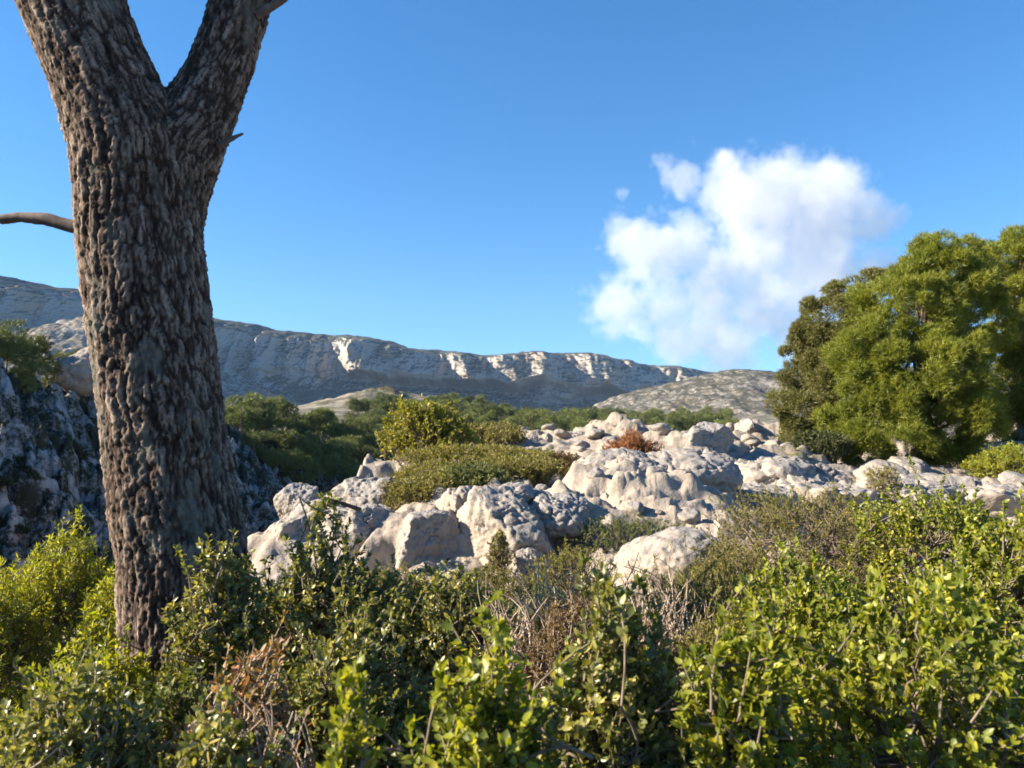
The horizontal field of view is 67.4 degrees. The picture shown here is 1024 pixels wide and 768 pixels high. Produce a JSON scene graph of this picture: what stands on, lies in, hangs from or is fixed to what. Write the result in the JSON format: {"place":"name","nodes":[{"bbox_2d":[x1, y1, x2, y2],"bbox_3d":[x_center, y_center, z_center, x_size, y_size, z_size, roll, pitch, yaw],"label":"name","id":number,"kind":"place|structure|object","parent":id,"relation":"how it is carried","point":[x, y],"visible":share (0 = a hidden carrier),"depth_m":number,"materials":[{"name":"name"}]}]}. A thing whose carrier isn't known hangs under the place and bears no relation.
{"place":"outdoors","nodes":[
{"label":"outdoors","id":0,"kind":"place"},
{"bbox_2d":[4,316,303,408],"bbox_3d":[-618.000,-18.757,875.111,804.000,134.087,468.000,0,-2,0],"label":"foothill","id":1,"kind":"structure","parent":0,"point":[69,335],"depth_m":833.80,"materials":[{"name":"stone"}]},
{"bbox_2d":[0,357,402,639],"bbox_3d":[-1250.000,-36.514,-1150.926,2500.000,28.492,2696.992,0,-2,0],"label":"hillside","id":2,"kind":"structure","parent":0,"point":[41,425],"depth_m":41.31,"materials":[{"name":"stone"}]},
{"bbox_2d":[0,318,34,362],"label":"pine tree","id":3,"kind":"object","parent":2,"relation":"on","point":[27,346],"visible":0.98,"depth_m":46.42,"materials":[{"name":"green plant"}]},
{"bbox_2d":[6,359,53,393],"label":"pine tree","id":4,"kind":"object","parent":2,"relation":"on","point":[23,375],"visible":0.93,"depth_m":46.38,"materials":[{"name":"green plant"}]},
{"bbox_2d":[6,332,56,372],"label":"pine tree","id":5,"kind":"object","parent":2,"relation":"on","point":[42,345],"visible":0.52,"depth_m":49.23,"materials":[{"name":"green plant"}]},
{"bbox_2d":[52,347,93,395],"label":"boulder","id":6,"kind":"object","parent":2,"relation":"on","point":[75,374],"visible":0.52,"depth_m":49.79,"materials":[{"name":"stone"}]},
{"bbox_2d":[225,406,263,435],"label":"pine tree","id":7,"kind":"object","parent":2,"relation":"on","point":[238,416],"visible":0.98,"depth_m":72.40,"materials":[{"name":"green plant"}]},
{"bbox_2d":[224,390,277,430],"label":"pine tree","id":8,"kind":"object","parent":2,"relation":"on","point":[250,396],"visible":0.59,"depth_m":78.82,"materials":[{"name":"green plant"}]},
{"bbox_2d":[241,429,271,454],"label":"pine tree","id":9,"kind":"object","parent":2,"relation":"on","point":[254,439],"visible":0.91,"depth_m":70.23,"materials":[{"name":"green plant"}]},
{"bbox_2d":[247,397,276,429],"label":"pine tree","id":10,"kind":"object","parent":2,"relation":"on","point":[258,421],"visible":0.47,"depth_m":79.43,"materials":[{"name":"green plant"}]},
{"bbox_2d":[254,447,291,469],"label":"pine tree","id":11,"kind":"object","parent":2,"relation":"on","point":[271,455],"visible":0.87,"depth_m":70.72,"materials":[{"name":"green plant"}]},
{"bbox_2d":[263,392,299,424],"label":"pine tree","id":12,"kind":"object","parent":2,"relation":"on","point":[284,405],"visible":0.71,"depth_m":84.76,"materials":[{"name":"green plant"}]},
{"bbox_2d":[272,431,298,453],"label":"pine tree","id":13,"kind":"object","parent":2,"relation":"on","point":[286,442],"visible":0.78,"depth_m":75.73,"materials":[{"name":"green plant"}]},
{"bbox_2d":[273,415,311,433],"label":"pine tree","id":14,"kind":"object","parent":2,"relation":"on","point":[293,423],"visible":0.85,"depth_m":82.38,"materials":[{"name":"green plant"}]},
{"bbox_2d":[274,446,314,476],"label":"pine tree","id":15,"kind":"object","parent":2,"relation":"on","point":[298,459],"visible":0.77,"depth_m":73.59,"materials":[{"name":"green plant"}]},
{"bbox_2d":[286,409,335,432],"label":"pine tree","id":16,"kind":"object","parent":2,"relation":"on","point":[309,416],"visible":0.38,"depth_m":94.51,"materials":[{"name":"green plant"}]},
{"bbox_2d":[296,432,326,461],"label":"pine tree","id":17,"kind":"object","parent":2,"relation":"on","point":[312,448],"visible":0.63,"depth_m":79.75,"materials":[{"name":"green plant"}]},
{"bbox_2d":[317,421,348,437],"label":"pine tree","id":18,"kind":"object","parent":2,"relation":"on","point":[332,431],"visible":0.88,"depth_m":95.22,"materials":[{"name":"green plant"}]},
{"bbox_2d":[317,437,359,474],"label":"pine tree","id":19,"kind":"object","parent":2,"relation":"on","point":[341,445],"visible":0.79,"depth_m":82.44,"materials":[{"name":"green plant"}]},
{"bbox_2d":[336,461,360,482],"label":"pine tree","id":20,"kind":"object","parent":2,"relation":"on","point":[351,473],"visible":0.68,"depth_m":79.05,"materials":[{"name":"green plant"}]},
{"bbox_2d":[341,415,374,438],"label":"pine tree","id":21,"kind":"object","parent":2,"relation":"on","point":[354,426],"visible":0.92,"depth_m":98.66,"materials":[{"name":"green plant"}]},
{"bbox_2d":[346,443,373,465],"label":"pine tree","id":22,"kind":"object","parent":2,"relation":"on","point":[364,452],"visible":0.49,"depth_m":87.50,"materials":[{"name":"green plant"}]},
{"bbox_2d":[0,276,715,411],"bbox_3d":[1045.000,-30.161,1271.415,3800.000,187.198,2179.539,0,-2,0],"label":"mountain","id":23,"kind":"structure","parent":0,"point":[304,367],"depth_m":1233.43,"materials":[{"name":"stone"}]},
{"bbox_2d":[0,412,1023,767],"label":"ground","id":24,"kind":"structure","parent":0,"point":[620,486],"depth_m":8.23,"materials":[{"name":"stone"}]},
{"bbox_2d":[0,553,73,741],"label":"shrub","id":25,"kind":"object","parent":24,"relation":"on","point":[10,650],"visible":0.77,"depth_m":3.58,"materials":[{"name":"green plant"}]},
{"bbox_2d":[0,503,115,713],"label":"shrub","id":26,"kind":"object","parent":24,"relation":"on","point":[63,583],"visible":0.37,"depth_m":3.88,"materials":[{"name":"green plant"}]},
{"bbox_2d":[0,637,164,767],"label":"shrub","id":27,"kind":"object","parent":24,"relation":"on","point":[54,737],"visible":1,"depth_m":1.88,"materials":[{"name":"green plant"}]},
{"bbox_2d":[52,566,116,691],"bbox_3d":[-1.911,1.389,3.653,0.554,1.033,0.525,0,-2,0],"label":"shrub","id":28,"kind":"object","parent":24,"relation":"on","point":[106,602],"visible":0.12,"depth_m":3.59,"materials":[{"name":"green plant"}]},
{"bbox_2d":[0,608,193,756],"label":"shrub","id":29,"kind":"object","parent":24,"relation":"on","point":[118,669],"visible":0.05,"depth_m":2.83,"materials":[{"name":"green plant"}]},
{"bbox_2d":[0,0,287,703],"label":"pine tree","id":30,"kind":"object","parent":24,"relation":"on","point":[146,150],"visible":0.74,"depth_m":3.29,"materials":[{"name":"brown plant"}]},
{"bbox_2d":[105,661,228,767],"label":"shrub","id":31,"kind":"object","parent":24,"relation":"on","point":[175,710],"visible":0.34,"depth_m":2.23,"materials":[{"name":"green plant"}]},
{"bbox_2d":[145,527,283,713],"bbox_3d":[-1.084,1.145,2.871,0.522,1.222,0.474,0,-2,0],"label":"shrub","id":32,"kind":"object","parent":24,"relation":"on","point":[214,625],"visible":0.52,"depth_m":2.84,"materials":[{"name":"green plant"}]},
{"bbox_2d":[154,610,299,767],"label":"shrub","id":33,"kind":"object","parent":24,"relation":"on","point":[245,692],"visible":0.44,"depth_m":2.03,"materials":[{"name":"brown plant"}]},
{"bbox_2d":[157,682,307,767],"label":"shrub","id":34,"kind":"object","parent":24,"relation":"on","point":[204,736],"visible":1,"depth_m":1.66,"materials":[{"name":"green plant"}]},
{"bbox_2d":[223,695,322,767],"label":"dry shrub","id":35,"kind":"object","parent":24,"relation":"on","point":[273,734],"visible":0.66,"depth_m":1.76,"materials":[{"name":"brown plant"}]},
{"bbox_2d":[271,515,317,541],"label":"boulder","id":36,"kind":"object","parent":24,"relation":"on","point":[290,527],"visible":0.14,"depth_m":7.58,"materials":[{"name":"stone"}]},
{"bbox_2d":[273,482,321,519],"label":"boulder","id":37,"kind":"object","parent":24,"relation":"on","point":[286,499],"visible":0.52,"depth_m":8.58,"materials":[{"name":"grey stone"}]},
{"bbox_2d":[307,489,361,529],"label":"fallen branch","id":38,"kind":"object","parent":24,"relation":"on","point":[331,500],"visible":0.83,"depth_m":6.83,"materials":[{"name":"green plant"}]},
{"bbox_2d":[243,497,443,735],"bbox_3d":[-0.762,1.141,3.274,0.952,1.296,0.980,0,-2,0],"label":"shrub","id":39,"kind":"object","parent":24,"relation":"on","point":[305,597],"visible":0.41,"depth_m":3.22,"materials":[{"name":"green plant"}]},
{"bbox_2d":[251,592,446,767],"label":"shrub","id":40,"kind":"object","parent":24,"relation":"on","point":[318,694],"visible":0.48,"depth_m":2.42,"materials":[{"name":"green plant"}]},
{"bbox_2d":[320,503,394,546],"bbox_3d":[-1.558,1.530,7.902,0.881,0.590,0.919,0,-2,0],"label":"boulder","id":41,"kind":"object","parent":24,"relation":"on","point":[366,520],"visible":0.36,"depth_m":7.62,"materials":[{"name":"stone"}]},
{"bbox_2d":[323,478,393,505],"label":"boulder","id":42,"kind":"object","parent":24,"relation":"on","point":[356,492],"visible":0.34,"depth_m":9.17,"materials":[{"name":"stone"}]},
{"bbox_2d":[316,654,404,767],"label":"shrub","id":43,"kind":"object","parent":24,"relation":"on","point":[348,747],"visible":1,"depth_m":1.32,"materials":[{"name":"green plant"}]},
{"bbox_2d":[348,559,448,636],"bbox_3d":[-0.776,1.510,5.265,0.946,0.622,0.837,0,-2,0],"label":"brush","id":44,"kind":"object","parent":24,"relation":"on","point":[382,575],"visible":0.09,"depth_m":5.23,"materials":[{"name":"green plant"}]},
{"bbox_2d":[378,467,463,510],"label":"bush","id":45,"kind":"object","parent":24,"relation":"on","point":[407,490],"visible":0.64,"depth_m":8.46,"materials":[{"name":"green plant"}]},
{"bbox_2d":[395,509,460,571],"bbox_3d":[-0.813,1.548,7.330,0.713,0.731,0.635,1,-2,-25],"label":"boulder","id":46,"kind":"object","parent":24,"relation":"on","point":[427,534],"visible":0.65,"depth_m":7.06,"materials":[{"name":"grey stone"}]},
{"bbox_2d":[374,394,482,464],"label":"bush","id":47,"kind":"object","parent":24,"relation":"on","point":[434,424],"visible":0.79,"depth_m":14.62,"materials":[{"name":"green plant"}]},
{"bbox_2d":[379,443,479,481],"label":"bush","id":48,"kind":"object","parent":24,"relation":"on","point":[405,469],"visible":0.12,"depth_m":10.04,"materials":[{"name":"green plant"}]},
{"bbox_2d":[435,485,472,514],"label":"boulder","id":49,"kind":"object","parent":24,"relation":"on","point":[454,499],"visible":0.24,"depth_m":7.89,"materials":[{"name":"stone"}]},
{"bbox_2d":[380,556,555,762],"bbox_3d":[-0.288,1.241,3.197,0.763,1.030,0.755,1,-2,-35],"label":"shrub","id":50,"kind":"object","parent":24,"relation":"on","point":[427,636],"visible":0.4,"depth_m":3.10,"materials":[{"name":"green plant"}]},
{"bbox_2d":[392,440,553,466],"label":"bush","id":51,"kind":"object","parent":24,"relation":"on","point":[445,452],"visible":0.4,"depth_m":11.03,"materials":[{"name":"green plant"}]},
{"bbox_2d":[433,458,516,487],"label":"bush","id":52,"kind":"object","parent":24,"relation":"on","point":[471,474],"visible":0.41,"depth_m":8.67,"materials":[{"name":"green plant"}]},
{"bbox_2d":[430,561,546,640],"bbox_3d":[-0.115,1.487,4.983,0.897,0.675,0.797,0,-2,0],"label":"brush","id":53,"kind":"object","parent":24,"relation":"on","point":[497,585],"visible":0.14,"depth_m":4.97,"materials":[{"name":"green plant"}]},
{"bbox_2d":[399,590,593,767],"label":"shrub","id":54,"kind":"object","parent":24,"relation":"on","point":[493,725],"visible":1,"depth_m":1.48,"materials":[{"name":"green plant"}]},
{"bbox_2d":[464,419,529,446],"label":"bush","id":55,"kind":"object","parent":24,"relation":"on","point":[489,434],"visible":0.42,"depth_m":17.09,"materials":[{"name":"green plant"}]},
{"bbox_2d":[481,527,516,584],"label":"bush","id":56,"kind":"object","parent":24,"relation":"on","point":[500,548],"visible":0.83,"depth_m":6.52,"materials":[{"name":"green plant"}]},
{"bbox_2d":[456,485,557,578],"bbox_3d":[-0.060,1.492,7.292,1.097,1.062,0.917,-1,-2,27],"label":"boulder","id":57,"kind":"object","parent":24,"relation":"on","point":[485,513],"visible":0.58,"depth_m":7.02,"materials":[{"name":"stone"}]},
{"bbox_2d":[447,563,568,747],"bbox_3d":[0.007,1.226,2.959,0.541,1.062,0.602,-1,-2,28],"label":"dry shrub","id":58,"kind":"object","parent":24,"relation":"on","point":[522,630],"visible":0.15,"depth_m":2.95,"materials":[{"name":"brown plant"}]},
{"bbox_2d":[467,453,569,487],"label":"bush","id":59,"kind":"object","parent":24,"relation":"on","point":[536,470],"visible":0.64,"depth_m":9.72,"materials":[{"name":"green plant"}]},
{"bbox_2d":[501,482,536,504],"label":"boulder","id":60,"kind":"object","parent":24,"relation":"on","point":[526,492],"visible":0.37,"depth_m":7.54,"materials":[{"name":"grey stone"}]},
{"bbox_2d":[503,547,552,586],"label":"boulder","id":61,"kind":"object","parent":24,"relation":"on","point":[521,559],"visible":0.43,"depth_m":6.65,"materials":[{"name":"stone"}]},
{"bbox_2d":[499,573,583,685],"bbox_3d":[0.195,1.424,4.348,0.762,0.654,0.744,-2,-3,41],"label":"brush","id":62,"kind":"object","parent":24,"relation":"on","point":[534,599],"visible":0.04,"depth_m":4.42,"materials":[{"name":"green plant"}]},
{"bbox_2d":[531,450,583,475],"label":"bush","id":63,"kind":"object","parent":24,"relation":"on","point":[569,459],"visible":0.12,"depth_m":11.04,"materials":[{"name":"green plant"}]},
{"bbox_2d":[529,488,592,543],"bbox_3d":[0.399,1.360,7.562,0.803,0.630,0.774,-1,-2,33],"label":"boulder","id":64,"kind":"object","parent":24,"relation":"on","point":[563,513],"visible":0.46,"depth_m":7.31,"materials":[{"name":"grey stone"}]},
{"bbox_2d":[515,535,625,601],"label":"brush","id":65,"kind":"object","parent":24,"relation":"on","point":[576,567],"visible":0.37,"depth_m":5.52,"materials":[{"name":"green plant"}]},
{"bbox_2d":[502,551,680,685],"bbox_3d":[0.354,1.267,3.508,0.787,1.007,0.792,-1,-2,24],"label":"dry shrub","id":66,"kind":"object","parent":24,"relation":"on","point":[552,594],"visible":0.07,"depth_m":3.50,"materials":[{"name":"brown plant"}]},
{"bbox_2d":[505,580,678,759],"bbox_3d":[0.245,1.230,2.993,0.788,1.019,0.830,0,-2,0],"label":"brush","id":67,"kind":"object","parent":24,"relation":"on","point":[553,645],"visible":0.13,"depth_m":2.86,"materials":[{"name":"plant"}]},
{"bbox_2d":[529,552,691,767],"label":"shrub","id":68,"kind":"object","parent":24,"relation":"on","point":[613,719],"visible":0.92,"depth_m":1.82,"materials":[{"name":"green plant"}]},
{"bbox_2d":[578,447,659,470],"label":"boulder","id":69,"kind":"object","parent":24,"relation":"on","point":[640,459],"visible":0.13,"depth_m":9.63,"materials":[{"name":"stone"}]},
{"bbox_2d":[550,509,697,556],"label":"brush","id":70,"kind":"object","parent":24,"relation":"on","point":[616,532],"visible":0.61,"depth_m":7.15,"materials":[{"name":"green plant"}]},
{"bbox_2d":[601,424,664,452],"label":"bush","id":71,"kind":"object","parent":24,"relation":"on","point":[633,440],"visible":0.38,"depth_m":13.04,"materials":[{"name":"brown plant"}]},
{"bbox_2d":[610,526,719,587],"bbox_3d":[1.365,1.492,6.442,0.898,0.566,0.807,1,-2,-24],"label":"boulder","id":72,"kind":"object","parent":24,"relation":"on","point":[658,545],"visible":0.48,"depth_m":6.23,"materials":[{"name":"stone"}]},
{"bbox_2d":[620,544,713,754],"bbox_3d":[0.591,1.235,3.215,0.539,1.057,0.644,-1,-2,31],"label":"dry shrub","id":73,"kind":"object","parent":24,"relation":"on","point":[670,612],"visible":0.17,"depth_m":3.27,"materials":[{"name":"brown plant"}]},
{"bbox_2d":[677,506,700,523],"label":"rock","id":74,"kind":"object","parent":24,"relation":"on","point":[687,515],"visible":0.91,"depth_m":7.55,"materials":[{"name":"stone"}]},
{"bbox_2d":[645,448,742,496],"bbox_3d":[2.177,1.209,10.083,1.508,0.736,1.618,0,-2,0],"label":"boulder","id":75,"kind":"object","parent":24,"relation":"on","point":[716,470],"visible":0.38,"depth_m":9.56,"materials":[{"name":"stone"}]},
{"bbox_2d":[630,544,758,688],"bbox_3d":[0.865,1.308,3.982,1.038,0.982,0.858,0,-2,0],"label":"brush","id":76,"kind":"object","parent":24,"relation":"on","point":[697,585],"visible":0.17,"depth_m":3.93,"materials":[{"name":"brown plant"}]},
{"bbox_2d":[683,421,735,453],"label":"boulder","id":77,"kind":"object","parent":24,"relation":"on","point":[713,435],"visible":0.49,"depth_m":13.67,"materials":[{"name":"grey stone"}]},
{"bbox_2d":[657,527,793,629],"bbox_3d":[1.361,1.309,4.623,1.111,0.920,0.913,0,-2,0],"label":"brush","id":78,"kind":"object","parent":24,"relation":"on","point":[724,567],"visible":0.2,"depth_m":4.62,"materials":[{"name":"green plant"}]},
{"bbox_2d":[657,583,802,767],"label":"brush","id":79,"kind":"object","parent":24,"relation":"on","point":[705,638],"visible":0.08,"depth_m":3.05,"materials":[{"name":"green plant"}]},
{"bbox_2d":[655,567,812,767],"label":"shrub","id":80,"kind":"object","parent":24,"relation":"on","point":[734,726],"visible":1,"depth_m":1.69,"materials":[{"name":"green plant"}]},
{"bbox_2d":[733,481,802,521],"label":"boulder","id":81,"kind":"object","parent":24,"relation":"on","point":[749,488],"visible":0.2,"depth_m":10.52,"materials":[{"name":"stone"}]},
{"bbox_2d":[730,451,815,484],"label":"boulder","id":82,"kind":"object","parent":24,"relation":"on","point":[761,467],"visible":0.41,"depth_m":12.56,"materials":[{"name":"stone"}]},
{"bbox_2d":[684,479,910,626],"bbox_3d":[1.999,1.225,5.335,1.462,1.138,1.417,1,-2,-36],"label":"brush","id":83,"kind":"object","parent":24,"relation":"on","point":[785,526],"visible":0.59,"depth_m":5.28,"materials":[{"name":"green plant"}]},
{"bbox_2d":[686,534,923,767],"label":"shrub","id":84,"kind":"object","parent":24,"relation":"on","point":[819,613],"visible":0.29,"depth_m":2.91,"materials":[{"name":"green plant"}]},
{"bbox_2d":[787,429,860,462],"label":"bush","id":85,"kind":"object","parent":24,"relation":"on","point":[829,443],"visible":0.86,"depth_m":14.27,"materials":[{"name":"green plant"}]},
{"bbox_2d":[761,266,901,462],"bbox_3d":[7.056,-0.314,16.746,3.446,4.685,2.266,1,-2,-34],"label":"pine tree","id":86,"kind":"object","parent":24,"relation":"on","point":[808,335],"visible":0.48,"depth_m":16.28,"materials":[{"name":"green plant"}]},
{"bbox_2d":[768,473,896,527],"bbox_3d":[4.928,1.909,12.106,1.989,0.958,1.991,0,-2,0],"label":"boulder","id":87,"kind":"object","parent":24,"relation":"on","point":[817,483],"visible":0.35,"depth_m":11.46,"materials":[{"name":"stone"}]},
{"bbox_2d":[816,463,858,482],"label":"boulder","id":88,"kind":"object","parent":24,"relation":"on","point":[845,474],"visible":0.11,"depth_m":13.53,"materials":[{"name":"stone"}]},
{"bbox_2d":[793,507,930,606],"bbox_3d":[2.615,1.312,5.769,0.970,0.906,0.865,-1,-2,15],"label":"brush","id":89,"kind":"object","parent":24,"relation":"on","point":[843,550],"visible":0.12,"depth_m":5.71,"materials":[{"name":"green plant"}]},
{"bbox_2d":[853,459,909,481],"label":"boulder","id":90,"kind":"object","parent":24,"relation":"on","point":[859,474],"visible":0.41,"depth_m":13.26,"materials":[{"name":"stone"}]},
{"bbox_2d":[863,464,905,506],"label":"bush","id":91,"kind":"object","parent":24,"relation":"on","point":[883,475],"visible":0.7,"depth_m":11.81,"materials":[{"name":"green plant"}]},
{"bbox_2d":[760,560,1023,767],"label":"shrub","id":92,"kind":"object","parent":24,"relation":"on","point":[938,687],"visible":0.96,"depth_m":1.87,"materials":[{"name":"green plant"}]},
{"bbox_2d":[855,477,953,510],"bbox_3d":[6.218,1.920,12.177,1.375,0.815,1.380,-1,-2,35],"label":"boulder","id":93,"kind":"object","parent":24,"relation":"on","point":[925,487],"visible":0.31,"depth_m":11.79,"materials":[{"name":"stone"}]},
{"bbox_2d":[887,456,933,472],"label":"boulder","id":94,"kind":"object","parent":24,"relation":"on","point":[921,466],"visible":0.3,"depth_m":13.84,"materials":[{"name":"stone"}]},
{"bbox_2d":[807,227,1023,467],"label":"pine tree","id":95,"kind":"object","parent":24,"relation":"on","point":[947,337],"visible":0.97,"depth_m":14.83,"materials":[{"name":"green plant"}]},
{"bbox_2d":[840,456,1021,658],"bbox_3d":[2.619,1.133,4.632,1.108,1.382,1.299,1,-2,-35],"label":"shrub","id":96,"kind":"object","parent":24,"relation":"on","point":[909,528],"visible":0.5,"depth_m":4.63,"materials":[{"name":"green plant"}]},
{"bbox_2d":[899,472,1023,517],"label":"boulder","id":97,"kind":"object","parent":24,"relation":"on","point":[993,496],"visible":0.33,"depth_m":11.84,"materials":[{"name":"stone"}]},
{"bbox_2d":[919,481,1023,756],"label":"shrub","id":98,"kind":"object","parent":24,"relation":"on","point":[1002,575],"visible":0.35,"depth_m":3.03,"materials":[{"name":"green plant"}]},
{"bbox_2d":[954,223,1023,443],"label":"pine tree","id":99,"kind":"object","parent":24,"relation":"on","point":[1010,362],"visible":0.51,"depth_m":17.26,"materials":[{"name":"green plant"}]},
{"bbox_2d":[959,439,1023,478],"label":"bush","id":100,"kind":"object","parent":24,"relation":"on","point":[994,462],"visible":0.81,"depth_m":13.24,"materials":[{"name":"green plant"}]},
{"bbox_2d":[997,471,1023,486],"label":"rock","id":101,"kind":"object","parent":24,"relation":"on","point":[1012,478],"visible":0.72,"depth_m":12.35,"materials":[{"name":"grey stone"}]},
{"bbox_2d":[0,0,1023,371],"label":"sky","id":102,"kind":"structure","parent":0,"point":[649,182],"materials":[{"name":"blue"}]},
{"bbox_2d":[262,386,997,437],"bbox_3d":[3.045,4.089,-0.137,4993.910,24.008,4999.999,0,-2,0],"label":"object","id":103,"kind":"structure","parent":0,"point":[339,405],"depth_m":250.36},
{"bbox_2d":[535,411,576,430],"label":"pine tree","id":104,"kind":"object","parent":103,"relation":"on","point":[563,425],"visible":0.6,"depth_m":144.26,"materials":[{"name":"green plant"}]},
{"bbox_2d":[666,414,698,430],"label":"pine tree","id":105,"kind":"object","parent":103,"relation":"on","point":[676,421],"visible":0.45,"depth_m":143.75,"materials":[{"name":"green plant"}]},
{"bbox_2d":[591,363,1014,415],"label":"hill","id":106,"kind":"structure","parent":0,"point":[740,391],"depth_m":567.17,"materials":[{"name":"stone"}]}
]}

